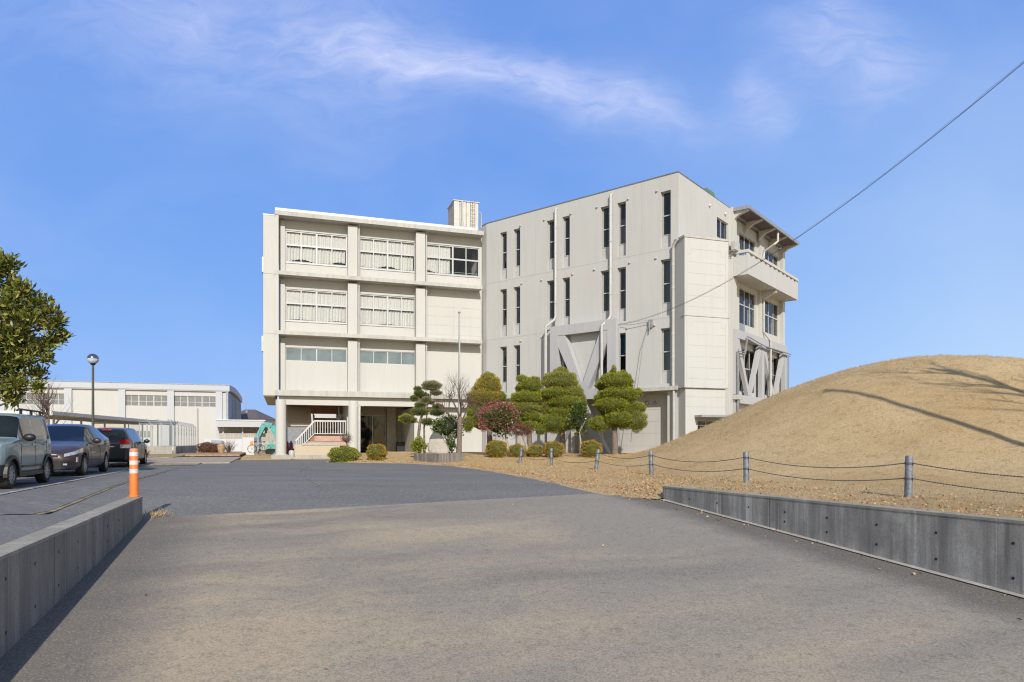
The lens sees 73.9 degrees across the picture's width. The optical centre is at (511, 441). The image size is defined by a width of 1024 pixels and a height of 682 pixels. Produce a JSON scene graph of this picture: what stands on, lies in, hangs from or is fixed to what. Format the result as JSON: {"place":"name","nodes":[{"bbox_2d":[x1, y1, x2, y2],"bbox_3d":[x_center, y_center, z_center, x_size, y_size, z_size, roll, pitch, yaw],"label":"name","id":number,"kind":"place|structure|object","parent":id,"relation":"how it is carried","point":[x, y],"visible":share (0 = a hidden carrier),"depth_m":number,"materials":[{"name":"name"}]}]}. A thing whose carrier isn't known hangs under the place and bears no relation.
{"place":"outdoors","nodes":[
{"label":"outdoors","id":0,"kind":"place"},
{"bbox_2d":[109,457,240,463],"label":"path","id":1,"kind":"structure","parent":0,"point":[204,460],"depth_m":34.65,"materials":[{"name":"concrete"}]},
{"bbox_2d":[396,434,404,451],"bbox_3d":[-8.259,0.115,50.408,0.658,1.439,0.350,0,0,-19],"label":"hand cart","id":2,"kind":"object","parent":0,"point":[400,446],"visible":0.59,"depth_m":50.26,"materials":[{"name":"black plastic"}]},
{"bbox_2d":[142,450,662,519],"bbox_3d":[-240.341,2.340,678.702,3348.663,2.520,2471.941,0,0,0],"label":"ground","id":3,"kind":"structure","parent":0,"point":[262,456],"depth_m":46.93,"materials":[{"name":"asphalt"}]},
{"bbox_2d":[0,247,76,411],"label":"evergreen tree","id":4,"kind":"object","parent":3,"relation":"on","point":[22,308],"visible":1,"depth_m":17.88,"materials":[{"name":"green plant"}]},
{"bbox_2d":[0,512,82,544],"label":"parking lot","id":5,"kind":"structure","parent":3,"relation":"on","point":[14,526],"depth_m":8.34,"materials":[{"name":"asphalt"}]},
{"bbox_2d":[21,371,72,424],"bbox_3d":[-23.181,-1.631,33.746,2.410,5.463,2.908,0,0,0],"label":"bare tree","id":6,"kind":"object","parent":3,"relation":"on","point":[46,404],"visible":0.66,"depth_m":33.94,"materials":[{"name":"brown plant"}]},
{"bbox_2d":[0,496,142,657],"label":"retaining wall","id":7,"kind":"structure","parent":3,"relation":"on","point":[44,571],"depth_m":6.88,"materials":[{"name":"concrete"}]},
{"bbox_2d":[129,448,138,496],"bbox_3d":[-6.414,0.522,11.552,0.152,0.821,0.152,0,0,0],"label":"bollard","id":8,"kind":"object","parent":7,"relation":"on","point":[133,470],"visible":1,"depth_m":11.50,"materials":[{"name":"plastic"}]},
{"bbox_2d":[0,472,162,514],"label":"verge","id":9,"kind":"structure","parent":3,"relation":"on","point":[56,509],"depth_m":12.72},
{"bbox_2d":[87,354,98,425],"bbox_3d":[-16.615,-1.248,27.000,0.426,4.497,0.426,0,0,0],"label":"street lamp","id":10,"kind":"object","parent":3,"relation":"on","point":[92,359],"visible":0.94,"depth_m":26.96,"materials":[{"name":"black metal"}]},
{"bbox_2d":[0,380,241,450],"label":"gymnasium","id":11,"kind":"structure","parent":3,"relation":"on","point":[182,403],"depth_m":77.60,"materials":[{"name":"concrete"}]},
{"bbox_2d":[19,393,33,403],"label":"window","id":12,"kind":"structure","parent":11,"relation":"in","point":[27,398],"depth_m":73.81,"materials":[{"name":"glass"}]},
{"bbox_2d":[51,393,63,404],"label":"window","id":13,"kind":"structure","parent":11,"relation":"in","point":[57,401],"depth_m":74.70,"materials":[{"name":"glass"}]},
{"bbox_2d":[126,395,137,405],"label":"window","id":14,"kind":"structure","parent":11,"relation":"in","point":[131,400],"depth_m":76.97,"materials":[{"name":"glass"}]},
{"bbox_2d":[139,395,153,405],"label":"window","id":15,"kind":"structure","parent":11,"relation":"in","point":[144,400],"depth_m":77.45,"materials":[{"name":"glass"}]},
{"bbox_2d":[154,395,166,405],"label":"window","id":16,"kind":"structure","parent":11,"relation":"in","point":[159,400],"depth_m":77.92,"materials":[{"name":"glass"}]},
{"bbox_2d":[174,396,186,406],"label":"window","id":17,"kind":"structure","parent":11,"relation":"in","point":[179,401],"depth_m":78.55,"materials":[{"name":"glass"}]},
{"bbox_2d":[188,396,201,406],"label":"window","id":18,"kind":"structure","parent":11,"relation":"in","point":[193,401],"depth_m":79.05,"materials":[{"name":"glass"}]},
{"bbox_2d":[203,396,215,406],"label":"window","id":19,"kind":"structure","parent":11,"relation":"in","point":[208,401],"depth_m":79.53,"materials":[{"name":"glass"}]},
{"bbox_2d":[94,421,177,445],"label":"storage shed","id":20,"kind":"structure","parent":3,"relation":"on","point":[166,435],"depth_m":61.61,"materials":[{"name":"grey paint"}]},
{"bbox_2d":[137,431,149,437],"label":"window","id":21,"kind":"structure","parent":20,"relation":"in","point":[144,432],"depth_m":61.58,"materials":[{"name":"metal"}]},
{"bbox_2d":[109,463,201,464],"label":"verge","id":22,"kind":"structure","parent":3,"relation":"on","point":[158,463],"depth_m":30.32,"materials":[{"name":"concrete"}]},
{"bbox_2d":[127,419,196,453],"bbox_3d":[-28.240,-0.321,58.343,3.173,2.841,15.902,0,0,-8],"label":"fence","id":23,"kind":"object","parent":3,"relation":"on","point":[178,448],"visible":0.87,"depth_m":52.12,"materials":[{"name":"metal"}]},
{"bbox_2d":[147,453,192,457],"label":"verge","id":24,"kind":"structure","parent":3,"relation":"on","point":[172,455],"depth_m":45.33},
{"bbox_2d":[0,411,172,445],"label":"covered walkway","id":25,"kind":"structure","parent":24,"relation":"on","point":[97,418],"depth_m":45.43,"materials":[{"name":"metal"}]},
{"bbox_2d":[197,408,198,450],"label":"service pole","id":26,"kind":"object","parent":3,"relation":"on","point":[197,429],"visible":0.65,"depth_m":71.93,"materials":[{"name":"metal"}]},
{"bbox_2d":[185,451,245,455],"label":"dirt yard","id":27,"kind":"structure","parent":3,"relation":"on","point":[235,453],"depth_m":46.37,"materials":[{"name":"beige soil"}]},
{"bbox_2d":[195,441,213,452],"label":"brown shrub","id":28,"kind":"object","parent":27,"relation":"on","point":[203,447],"visible":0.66,"depth_m":54.55,"materials":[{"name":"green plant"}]},
{"bbox_2d":[208,444,218,452],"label":"brown shrub","id":29,"kind":"object","parent":27,"relation":"on","point":[212,448],"visible":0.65,"depth_m":54.17,"materials":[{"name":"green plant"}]},
{"bbox_2d":[217,444,224,452],"bbox_3d":[-22.840,0.530,53.500,0.600,0.740,0.600,0,0,0],"label":"urn","id":30,"kind":"object","parent":27,"relation":"on","point":[221,448],"visible":0.88,"depth_m":53.29,"materials":[{"name":"beige ceramic"}]},
{"bbox_2d":[204,439,241,450],"bbox_3d":[-25.874,0.370,61.030,3.387,1.260,0.060,0,0,0],"label":"hoarding","id":31,"kind":"object","parent":27,"relation":"on","point":[236,442],"visible":0.39,"depth_m":61.00,"materials":[{"name":"metal"}]},
{"bbox_2d":[219,436,238,452],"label":"bare shrub","id":32,"kind":"object","parent":27,"relation":"on","point":[228,449],"visible":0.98,"depth_m":53.95,"materials":[{"name":"brown plant"}]},
{"bbox_2d":[247,441,270,452],"bbox_3d":[-19.486,0.386,52.500,1.714,0.983,0.524,0,0,-17],"label":"bicycle","id":33,"kind":"object","parent":27,"relation":"on","point":[265,442],"visible":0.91,"depth_m":52.50,"materials":[{"name":"metal"}]},
{"bbox_2d":[216,419,274,449],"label":"annex building","id":34,"kind":"structure","parent":3,"relation":"on","point":[234,429],"depth_m":79.36,"materials":[{"name":"metal"}]},
{"bbox_2d":[242,437,258,454],"bbox_3d":[-22.087,0.365,57.593,0.987,1.470,1.215,0,0,0],"label":"white box","id":35,"kind":"object","parent":3,"relation":"on","point":[247,442],"visible":0.82,"depth_m":57.00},
{"bbox_2d":[241,394,274,424],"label":"house","id":36,"kind":"structure","parent":3,"relation":"on","point":[250,414],"depth_m":108.00,"materials":[{"name":"tile"}]},
{"bbox_2d":[255,422,293,453],"bbox_3d":[-20.370,-0.330,58.000,3.151,2.699,2.200,0,0,0],"label":"excavator","id":37,"kind":"object","parent":3,"relation":"on","point":[263,426],"visible":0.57,"depth_m":57.85,"materials":[{"name":"teal paint"}]},
{"bbox_2d":[278,397,335,448],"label":"staircase","id":38,"kind":"structure","parent":3,"relation":"on","point":[294,432],"depth_m":75.60,"materials":[{"name":"metal"}]},
{"bbox_2d":[0,459,651,517],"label":"asphalt yard","id":39,"kind":"structure","parent":3,"relation":"on","point":[240,486],"depth_m":15.84,"materials":[{"name":"grey asphalt"}]},
{"bbox_2d":[0,408,53,488],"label":"parked car","id":40,"kind":"object","parent":39,"relation":"on","point":[25,445],"visible":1,"depth_m":15.23,"materials":[{"name":"green paint"}]},
{"bbox_2d":[47,424,109,475],"bbox_3d":[-13.941,0.214,21.223,2.254,1.571,4.646,0,0,-20],"label":"parked car","id":41,"kind":"object","parent":39,"relation":"on","point":[80,449],"visible":0.55,"depth_m":20.58,"materials":[{"name":"purple paint"}]},
{"bbox_2d":[0,466,157,494],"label":"road marking","id":42,"kind":"object","parent":39,"relation":"on","point":[61,482],"visible":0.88,"depth_m":16.14,"materials":[{"name":"paint"}]},
{"bbox_2d":[0,468,176,514],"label":"gutter","id":43,"kind":"object","parent":39,"relation":"on","point":[47,502],"visible":0.9,"depth_m":13.06,"materials":[{"name":"concrete"}]},
{"bbox_2d":[96,427,149,465],"bbox_3d":[-16.452,0.208,28.425,2.180,1.584,4.612,0,0,-20],"label":"parked car","id":44,"kind":"object","parent":39,"relation":"on","point":[123,441],"visible":0.44,"depth_m":26.61,"materials":[{"name":"black paint"}]},
{"bbox_2d":[108,464,197,466],"bbox_3d":[-16.844,0.988,27.346,7.910,0.001,2.577,0,0,-27],"label":"gutter","id":45,"kind":"object","parent":39,"relation":"on","point":[152,465],"visible":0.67,"depth_m":28.42,"materials":[{"name":"concrete"}]},
{"bbox_2d":[414,453,463,462],"bbox_3d":[-3.510,0.820,32.800,1.759,0.560,1.914,0,0,-44],"label":"planter","id":46,"kind":"object","parent":3,"relation":"on","point":[441,457],"visible":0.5,"depth_m":32.09,"materials":[{"name":"concrete"}]},
{"bbox_2d":[428,432,449,452],"bbox_3d":[-3.534,0.079,33.006,1.074,1.086,0.659,0,0,0],"label":"standing stone","id":47,"kind":"object","parent":46,"relation":"in","point":[437,443],"visible":0.93,"depth_m":32.72,"materials":[{"name":"stone"}]},
{"bbox_2d":[445,438,456,452],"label":"camellia shrub","id":48,"kind":"object","parent":46,"relation":"in","point":[449,444],"visible":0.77,"depth_m":33.84,"materials":[{"name":"green plant"}]},
{"bbox_2d":[261,171,799,458],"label":"school building","id":49,"kind":"structure","parent":3,"relation":"on","point":[359,337],"depth_m":44.48,"materials":[{"name":"beige paint"}]},
{"bbox_2d":[285,347,346,362],"bbox_3d":[-12.825,-5.685,44.694,3.701,0.870,1.297,0,0,0],"label":"window","id":50,"kind":"structure","parent":49,"relation":"in","point":[291,354],"depth_m":44.66,"materials":[{"name":"glass"}]},
{"bbox_2d":[285,289,346,324],"bbox_3d":[-12.835,-8.845,44.722,3.939,2.110,0.331,0,0,-19],"label":"window","id":51,"kind":"structure","parent":49,"relation":"in","point":[316,314],"depth_m":44.73,"materials":[{"name":"metal"}]},
{"bbox_2d":[285,230,346,267],"bbox_3d":[-12.835,-12.625,44.721,3.939,2.110,0.328,0,0,-19],"label":"window","id":52,"kind":"structure","parent":49,"relation":"in","point":[317,256],"depth_m":44.72,"materials":[{"name":"metal"}]},
{"bbox_2d":[361,415,385,452],"bbox_3d":[-10.521,-0.584,51.349,1.868,2.849,0.684,0,0,0],"label":"entrance door","id":53,"kind":"structure","parent":49,"relation":"in","point":[373,427],"depth_m":51.33,"materials":[{"name":"glass"}]},
{"bbox_2d":[360,350,413,364],"bbox_3d":[-8.443,-5.685,46.160,3.571,0.870,1.254,0,0,0],"label":"window","id":54,"kind":"structure","parent":49,"relation":"in","point":[369,357],"depth_m":46.12,"materials":[{"name":"glass"}]},
{"bbox_2d":[360,294,414,327],"bbox_3d":[-8.453,-8.845,46.188,3.802,2.110,0.330,0,0,-18],"label":"window","id":55,"kind":"structure","parent":49,"relation":"in","point":[368,317],"depth_m":46.22,"materials":[{"name":"metal"}]},
{"bbox_2d":[360,237,414,272],"bbox_3d":[-8.452,-12.625,46.188,3.802,2.110,0.328,0,0,-19],"label":"window","id":56,"kind":"structure","parent":49,"relation":"in","point":[370,261],"depth_m":46.21,"materials":[{"name":"metal"}]},
{"bbox_2d":[425,244,479,277],"bbox_3d":[-4.159,-12.625,47.624,3.875,2.110,0.329,0,0,-18],"label":"window","id":57,"kind":"structure","parent":49,"relation":"in","point":[437,266],"depth_m":47.46,"materials":[{"name":"metal"}]},
{"bbox_2d":[447,199,481,229],"bbox_3d":[-3.809,-16.385,52.042,2.878,3.530,2.255,0,0,-19],"label":"water tank","id":58,"kind":"object","parent":49,"relation":"on","point":[462,213],"visible":0.45,"depth_m":51.25,"materials":[{"name":"metal"}]},
{"bbox_2d":[502,347,506,392],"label":"window","id":59,"kind":"structure","parent":49,"relation":"in","point":[504,349],"depth_m":46.82,"materials":[{"name":"glass"}]},
{"bbox_2d":[502,290,506,336],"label":"window","id":60,"kind":"structure","parent":49,"relation":"in","point":[504,292],"depth_m":46.82,"materials":[{"name":"glass"}]},
{"bbox_2d":[502,233,506,279],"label":"window","id":61,"kind":"structure","parent":49,"relation":"in","point":[504,236],"depth_m":46.82,"materials":[{"name":"glass"}]},
{"bbox_2d":[516,345,519,390],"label":"window","id":62,"kind":"structure","parent":49,"relation":"in","point":[517,347],"depth_m":46.08,"materials":[{"name":"glass"}]},
{"bbox_2d":[516,287,519,334],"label":"window","id":63,"kind":"structure","parent":49,"relation":"in","point":[517,289],"depth_m":46.04,"materials":[{"name":"glass"}]},
{"bbox_2d":[516,229,519,276],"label":"window","id":64,"kind":"structure","parent":49,"relation":"in","point":[517,231],"depth_m":46.04,"materials":[{"name":"glass"}]},
{"bbox_2d":[549,221,553,269],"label":"window","id":65,"kind":"structure","parent":49,"relation":"in","point":[551,224],"depth_m":44.31,"materials":[{"name":"glass"}]},
{"bbox_2d":[549,281,554,330],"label":"window","id":66,"kind":"structure","parent":49,"relation":"in","point":[551,284],"depth_m":44.31,"materials":[{"name":"glass"}]},
{"bbox_2d":[565,278,569,324],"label":"window","id":67,"kind":"structure","parent":49,"relation":"in","point":[567,281],"depth_m":43.51,"materials":[{"name":"glass"}]},
{"bbox_2d":[565,217,569,266],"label":"window","id":68,"kind":"structure","parent":49,"relation":"in","point":[567,220],"depth_m":43.51,"materials":[{"name":"glass"}]},
{"bbox_2d":[603,271,608,319],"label":"window","id":69,"kind":"structure","parent":49,"relation":"in","point":[605,274],"depth_m":41.69,"materials":[{"name":"glass"}]},
{"bbox_2d":[603,207,608,259],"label":"window","id":70,"kind":"structure","parent":49,"relation":"in","point":[605,210],"depth_m":41.69,"materials":[{"name":"glass"}]},
{"bbox_2d":[619,268,625,321],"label":"window","id":71,"kind":"structure","parent":49,"relation":"in","point":[622,272],"depth_m":40.98,"materials":[{"name":"glass"}]},
{"bbox_2d":[619,203,625,255],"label":"window","id":72,"kind":"structure","parent":49,"relation":"in","point":[622,207],"depth_m":40.98,"materials":[{"name":"glass"}]},
{"bbox_2d":[620,333,625,371],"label":"window","id":73,"kind":"structure","parent":49,"relation":"in","point":[622,336],"depth_m":40.94,"materials":[{"name":"glass"}]},
{"bbox_2d":[663,328,670,383],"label":"window","id":74,"kind":"structure","parent":49,"relation":"in","point":[666,332],"depth_m":39.16,"materials":[{"name":"glass"}]},
{"bbox_2d":[663,259,670,315],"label":"window","id":75,"kind":"structure","parent":49,"relation":"in","point":[666,264],"depth_m":39.16,"materials":[{"name":"glass"}]},
{"bbox_2d":[663,191,670,247],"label":"window","id":76,"kind":"structure","parent":49,"relation":"in","point":[666,196],"depth_m":39.11,"materials":[{"name":"glass"}]},
{"bbox_2d":[739,233,754,255],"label":"window","id":77,"kind":"structure","parent":49,"relation":"in","point":[744,237],"depth_m":47.42,"materials":[{"name":"metal"}]},
{"bbox_2d":[739,288,754,328],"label":"window","id":78,"kind":"structure","parent":49,"relation":"in","point":[744,291],"depth_m":47.65,"materials":[{"name":"metal"}]},
{"bbox_2d":[739,348,754,393],"bbox_3d":[16.261,-4.900,47.265,0.079,3.000,3.067,0,0,39],"label":"window","id":79,"kind":"structure","parent":49,"relation":"in","point":[749,351],"depth_m":47.67,"materials":[{"name":"glass"}]},
{"bbox_2d":[765,300,777,336],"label":"window","id":80,"kind":"structure","parent":49,"relation":"in","point":[768,316],"depth_m":51.50,"materials":[{"name":"metal"}]},
{"bbox_2d":[765,356,777,395],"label":"window","id":81,"kind":"structure","parent":49,"relation":"in","point":[768,356],"depth_m":51.50,"materials":[{"name":"glass"}]},
{"bbox_2d":[326,354,1023,518],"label":"grass mound","id":82,"kind":"object","parent":3,"relation":"on","point":[970,395],"depth_m":19.46,"materials":[{"name":"beige plant"}]},
{"bbox_2d":[327,446,361,461],"bbox_3d":[-8.271,0.626,33.638,1.732,0.897,1.675,0,0,0],"label":"azalea shrub","id":83,"kind":"object","parent":82,"relation":"on","point":[341,454],"visible":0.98,"depth_m":33.15,"materials":[{"name":"green plant"}]},
{"bbox_2d":[340,432,354,446],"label":"bare shrub","id":84,"kind":"object","parent":82,"relation":"on","point":[345,439],"visible":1,"depth_m":38.47,"materials":[{"name":"brown plant"}]},
{"bbox_2d":[366,443,387,460],"bbox_3d":[-6.721,0.539,33.831,1.147,0.958,1.140,0,0,0],"label":"azalea shrub","id":85,"kind":"object","parent":82,"relation":"on","point":[377,452],"visible":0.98,"depth_m":33.49,"materials":[{"name":"green plant"}]},
{"bbox_2d":[409,435,427,452],"bbox_3d":[-4.705,0.259,34.515,1.008,1.282,0.926,0,0,0],"label":"broadleaf shrub","id":86,"kind":"object","parent":82,"relation":"on","point":[416,445],"visible":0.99,"depth_m":34.41,"materials":[{"name":"green plant"}]},
{"bbox_2d":[398,380,444,452],"bbox_3d":[-4.644,-1.166,35.234,2.473,4.140,1.188,0,0,0],"label":"pine tree","id":87,"kind":"object","parent":82,"relation":"on","point":[419,408],"visible":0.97,"depth_m":35.03,"materials":[{"name":"green plant"}]},
{"bbox_2d":[430,413,464,452],"bbox_3d":[-3.283,-0.333,34.488,1.847,2.366,1.195,0,0,-24],"label":"camellia shrub","id":88,"kind":"object","parent":82,"relation":"on","point":[447,426],"visible":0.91,"depth_m":34.24,"materials":[{"name":"green plant"}]},
{"bbox_2d":[458,311,460,412],"bbox_3d":[-3.096,-3.379,40.000,0.170,8.558,0.170,0,0,0],"label":"flag pole","id":89,"kind":"object","parent":82,"relation":"on","point":[459,312],"visible":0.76,"depth_m":39.96,"materials":[{"name":"metal"}]},
{"bbox_2d":[433,368,486,452],"bbox_3d":[-2.499,-1.490,33.681,3.197,4.794,2.503,0,0,0],"label":"bare tree","id":90,"kind":"object","parent":82,"relation":"on","point":[459,433],"visible":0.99,"depth_m":33.52,"materials":[{"name":"brown plant"}]},
{"bbox_2d":[462,371,506,453],"bbox_3d":[-1.582,-1.648,39.563,2.672,4.976,2.519,0,0,0],"label":"conifer tree","id":91,"kind":"object","parent":82,"relation":"on","point":[490,390],"visible":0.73,"depth_m":38.86,"materials":[{"name":"green plant"}]},
{"bbox_2d":[485,439,507,457],"bbox_3d":[-0.816,0.385,35.222,1.266,1.073,1.242,0,0,0],"label":"azalea shrub","id":92,"kind":"object","parent":82,"relation":"on","point":[495,448],"visible":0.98,"depth_m":34.86,"materials":[{"name":"green plant"}]},
{"bbox_2d":[476,400,521,455],"bbox_3d":[-0.951,-0.885,36.052,3.156,3.432,2.266,0,0,0],"label":"camellia tree","id":93,"kind":"object","parent":82,"relation":"on","point":[499,420],"visible":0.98,"depth_m":35.52,"materials":[{"name":"pink plant"}]},
{"bbox_2d":[507,443,526,457],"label":"azalea shrub","id":94,"kind":"object","parent":82,"relation":"on","point":[513,450],"visible":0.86,"depth_m":34.95,"materials":[{"name":"green plant"}]},
{"bbox_2d":[505,417,536,455],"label":"tree","id":95,"kind":"object","parent":82,"relation":"on","point":[517,432],"visible":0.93,"depth_m":35.73,"materials":[{"name":"brown plant"}]},
{"bbox_2d":[507,374,546,446],"bbox_3d":[0.773,-1.490,38.120,2.306,4.624,2.382,0,0,0],"label":"conifer tree","id":96,"kind":"object","parent":82,"relation":"on","point":[526,398],"visible":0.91,"depth_m":37.36,"materials":[{"name":"green plant"}]},
{"bbox_2d":[526,444,542,457],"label":"azalea shrub","id":97,"kind":"object","parent":82,"relation":"on","point":[535,450],"visible":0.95,"depth_m":34.94,"materials":[{"name":"green plant"}]},
{"bbox_2d":[543,440,565,457],"bbox_3d":[2.171,0.397,35.009,1.220,1.018,1.205,0,0,0],"label":"azalea shrub","id":98,"kind":"object","parent":82,"relation":"on","point":[556,446],"visible":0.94,"depth_m":34.69,"materials":[{"name":"green plant"}]},
{"bbox_2d":[539,366,587,453],"bbox_3d":[2.817,-1.734,38.299,2.921,5.108,2.671,0,0,0],"label":"conifer tree","id":99,"kind":"object","parent":82,"relation":"on","point":[562,392],"visible":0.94,"depth_m":37.46,"materials":[{"name":"green plant"}]},
{"bbox_2d":[566,400,589,454],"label":"camellia tree","id":100,"kind":"object","parent":82,"relation":"on","point":[580,420],"visible":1,"depth_m":36.27,"materials":[{"name":"green plant"}]},
{"bbox_2d":[577,439,602,457],"bbox_3d":[4.015,0.385,35.009,1.355,1.048,1.257,0,0,0],"label":"azalea shrub","id":101,"kind":"object","parent":82,"relation":"on","point":[588,447],"visible":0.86,"depth_m":34.67,"materials":[{"name":"green plant"}]},
{"bbox_2d":[588,365,647,453],"bbox_3d":[5.823,-1.740,37.898,3.435,5.142,2.958,0,0,0],"label":"conifer tree","id":102,"kind":"object","parent":82,"relation":"on","point":[615,397],"visible":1,"depth_m":37.10,"materials":[{"name":"green plant"}]},
{"bbox_2d":[518,448,1023,497],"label":"chain fence","id":103,"kind":"object","parent":82,"relation":"on","point":[909,463],"visible":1,"depth_m":14.27,"materials":[{"name":"metal"}]},
{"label":"utility pole","id":104,"kind":"object","parent":82,"relation":"on","visible":0},
{"bbox_2d":[620,62,1023,324],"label":"overhead cable","id":105,"kind":"object","parent":104,"relation":"attached to","point":[852,197],"visible":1,"depth_m":20.82,"materials":[{"name":"black plastic"}]},
{"bbox_2d":[0,493,1023,681],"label":"driveway","id":106,"kind":"structure","parent":0,"point":[540,589],"depth_m":6.93,"materials":[{"name":"grey asphalt"}]},
{"bbox_2d":[142,507,175,519],"bbox_3d":[-6.270,1.277,11.916,0.742,0.287,0.803,0,0,0],"label":"dry weed","id":107,"kind":"object","parent":106,"relation":"on","point":[159,513],"visible":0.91,"depth_m":11.92,"materials":[{"name":"beige plant"}]},
{"bbox_2d":[51,459,1023,668],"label":"leaf litter","id":108,"kind":"object","parent":106,"relation":"on","point":[693,479],"visible":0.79,"depth_m":15.04,"materials":[{"name":"brown plant"}]},
{"bbox_2d":[661,499,1023,597],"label":"wall footing","id":109,"kind":"object","parent":106,"relation":"on","point":[945,575],"depth_m":8.98,"materials":[{"name":"concrete"}]},
{"bbox_2d":[662,486,1023,594],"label":"retaining wall","id":110,"kind":"structure","parent":109,"relation":"on","point":[986,550],"depth_m":8.64,"materials":[{"name":"concrete"}]},
{"bbox_2d":[0,0,1023,418],"label":"sky","id":111,"kind":"structure","parent":0,"point":[146,146],"materials":[{"name":"blue"}]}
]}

